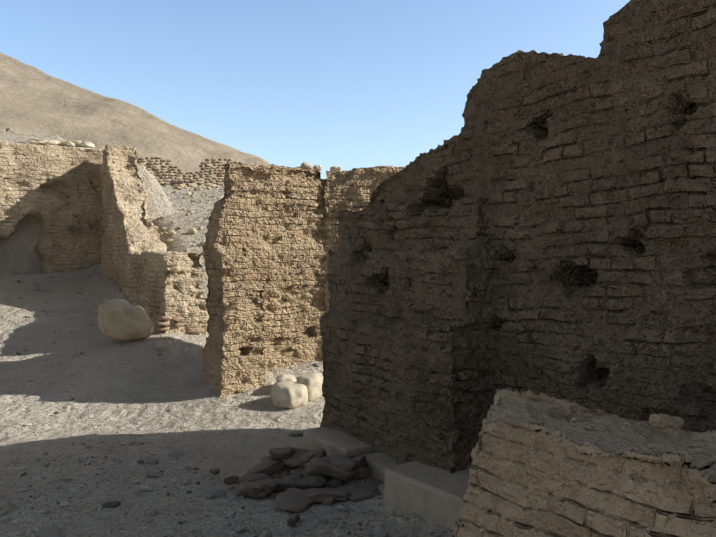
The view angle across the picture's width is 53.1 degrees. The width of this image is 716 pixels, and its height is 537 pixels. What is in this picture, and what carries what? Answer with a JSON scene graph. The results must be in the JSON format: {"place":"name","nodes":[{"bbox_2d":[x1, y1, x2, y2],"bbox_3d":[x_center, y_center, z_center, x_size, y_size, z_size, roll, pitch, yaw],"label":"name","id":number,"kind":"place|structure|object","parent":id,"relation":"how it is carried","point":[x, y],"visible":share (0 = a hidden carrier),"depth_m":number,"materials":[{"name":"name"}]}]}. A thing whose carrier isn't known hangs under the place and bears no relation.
{"place":"outdoors","nodes":[
{"label":"outdoors","id":0,"kind":"place"},
{"bbox_2d":[0,52,270,183],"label":"hill","id":1,"kind":"structure","parent":0,"point":[35,100],"depth_m":94.31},
{"bbox_2d":[0,129,452,536],"bbox_3d":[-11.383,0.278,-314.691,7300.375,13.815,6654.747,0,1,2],"label":"ground","id":2,"kind":"structure","parent":0,"point":[149,374],"depth_m":7.25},
{"bbox_2d":[18,139,104,148],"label":"stones","id":3,"kind":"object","parent":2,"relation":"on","point":[78,143],"depth_m":14.59,"materials":[{"name":"stone"}]},
{"bbox_2d":[0,140,137,276],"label":"back wall","id":4,"kind":"structure","parent":2,"relation":"on","point":[54,191],"depth_m":13.94,"materials":[{"name":"brick"}]},
{"bbox_2d":[4,128,173,177],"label":"stones","id":5,"kind":"object","parent":2,"relation":"on","point":[13,131],"visible":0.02,"depth_m":32.03,"materials":[{"name":"beige stone"}]},
{"bbox_2d":[97,298,153,339],"bbox_3d":[-2.942,0.640,9.124,0.546,0.528,0.600,1,1,43],"label":"boulder","id":6,"kind":"object","parent":2,"relation":"on","point":[119,319],"visible":1,"depth_m":8.95,"materials":[{"name":"stone"}]},
{"bbox_2d":[100,145,207,335],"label":"wall","id":7,"kind":"structure","parent":2,"relation":"on","point":[147,271],"depth_m":11.60,"materials":[{"name":"brick"}]},
{"bbox_2d":[156,340,171,350],"bbox_3d":[-2.430,0.971,8.991,0.179,0.155,0.154,0,1,2],"label":"stone","id":8,"kind":"object","parent":2,"relation":"on","point":[164,345],"visible":0.85,"depth_m":8.93,"materials":[{"name":"stone"}]},
{"bbox_2d":[136,163,224,274],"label":"slope stones","id":9,"kind":"object","parent":2,"relation":"on","point":[193,230],"visible":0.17,"depth_m":16.83,"materials":[{"name":"beige stone"}]},
{"bbox_2d":[156,315,207,332],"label":"bricks","id":10,"kind":"object","parent":2,"relation":"on","point":[162,327],"visible":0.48,"depth_m":9.36,"materials":[{"name":"brick"}]},
{"bbox_2d":[137,157,242,186],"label":"rubble wall","id":11,"kind":"structure","parent":2,"relation":"on","point":[165,179],"depth_m":22.02,"materials":[{"name":"stone"}]},
{"bbox_2d":[0,132,446,536],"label":"pebbles","id":12,"kind":"object","parent":2,"relation":"on","point":[56,531],"visible":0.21,"depth_m":5.05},
{"bbox_2d":[201,161,327,397],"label":"wall","id":13,"kind":"structure","parent":2,"relation":"on","point":[264,253],"depth_m":8.29,"materials":[{"name":"brick"}]},
{"bbox_2d":[300,162,311,168],"bbox_3d":[-0.648,-1.234,8.844,0.162,0.158,0.118,0,1,2],"label":"top stone","id":14,"kind":"object","parent":13,"relation":"on","point":[304,165],"visible":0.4,"depth_m":8.80,"materials":[{"name":"stone"}]},
{"bbox_2d":[313,165,321,170],"bbox_3d":[-0.503,-1.254,8.906,0.108,0.067,0.094,0,1,2],"label":"top stone","id":15,"kind":"object","parent":13,"relation":"on","point":[317,167],"visible":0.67,"depth_m":8.87,"materials":[{"name":"stone"}]},
{"bbox_2d":[276,374,295,382],"bbox_3d":[-0.782,1.255,7.846,0.230,0.194,0.279,0,1,2],"label":"stone","id":16,"kind":"object","parent":2,"relation":"on","point":[284,377],"depth_m":7.77,"materials":[{"name":"stone"}]},
{"bbox_2d":[271,381,307,408],"bbox_3d":[-0.719,1.316,7.488,0.299,0.265,0.395,-1,1,-40],"label":"white block","id":17,"kind":"object","parent":2,"relation":"on","point":[289,394],"depth_m":7.38,"materials":[{"name":"stone"}]},
{"bbox_2d":[209,447,382,525],"bbox_3d":[-0.209,1.460,5.157,1.319,0.276,1.484,-1,1,-37],"label":"pile of flat stones","id":18,"kind":"object","parent":2,"relation":"on","point":[315,470],"visible":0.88,"depth_m":4.98,"materials":[{"name":"grey stone"}]},
{"bbox_2d":[297,372,322,401],"bbox_3d":[-0.497,1.258,7.649,0.233,0.300,0.320,1,1,36],"label":"white block","id":19,"kind":"object","parent":2,"relation":"on","point":[312,382],"depth_m":7.54,"materials":[{"name":"stone"}]},
{"bbox_2d":[302,427,372,456],"bbox_3d":[-0.150,1.467,5.703,0.324,0.264,0.752,-1,1,-33],"label":"base slab","id":20,"kind":"object","parent":2,"relation":"on","point":[332,441],"depth_m":5.61,"materials":[{"name":"stone"}]},
{"bbox_2d":[323,165,404,311],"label":"exterior wall","id":21,"kind":"structure","parent":2,"relation":"on","point":[353,189],"depth_m":8.54,"materials":[{"name":"brick"}]},
{"bbox_2d":[330,166,341,171],"bbox_3d":[-0.272,-1.215,8.819,0.148,0.083,0.119,0,1,2],"label":"top stone","id":22,"kind":"object","parent":21,"relation":"on","point":[335,169],"visible":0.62,"depth_m":8.77,"materials":[{"name":"stone"}]},
{"bbox_2d":[362,452,396,483],"bbox_3d":[0.267,1.492,5.115,0.303,0.232,0.584,-1,1,-34],"label":"base slab","id":23,"kind":"object","parent":2,"relation":"on","point":[377,465],"depth_m":5.09,"materials":[{"name":"stone"}]},
{"bbox_2d":[383,461,469,529],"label":"base slab","id":24,"kind":"structure","parent":2,"relation":"on","point":[432,494],"depth_m":4.35,"materials":[{"name":"stone"}]},
{"bbox_2d":[320,0,715,473],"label":"wall","id":25,"kind":"structure","parent":2,"relation":"on","point":[543,222],"depth_m":4.32,"materials":[{"name":"brick"}]},
{"bbox_2d":[447,388,715,536],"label":"wall","id":26,"kind":"structure","parent":2,"relation":"on","point":[539,467],"depth_m":2.66,"materials":[{"name":"brick"}]},
{"bbox_2d":[551,398,683,428],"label":"stones","id":27,"kind":"object","parent":26,"relation":"on","point":[658,421],"depth_m":2.70,"materials":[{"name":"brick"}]},
{"bbox_2d":[0,0,629,178],"label":"sky","id":28,"kind":"structure","parent":0,"point":[348,85],"materials":[{"name":"blue"}]}
]}

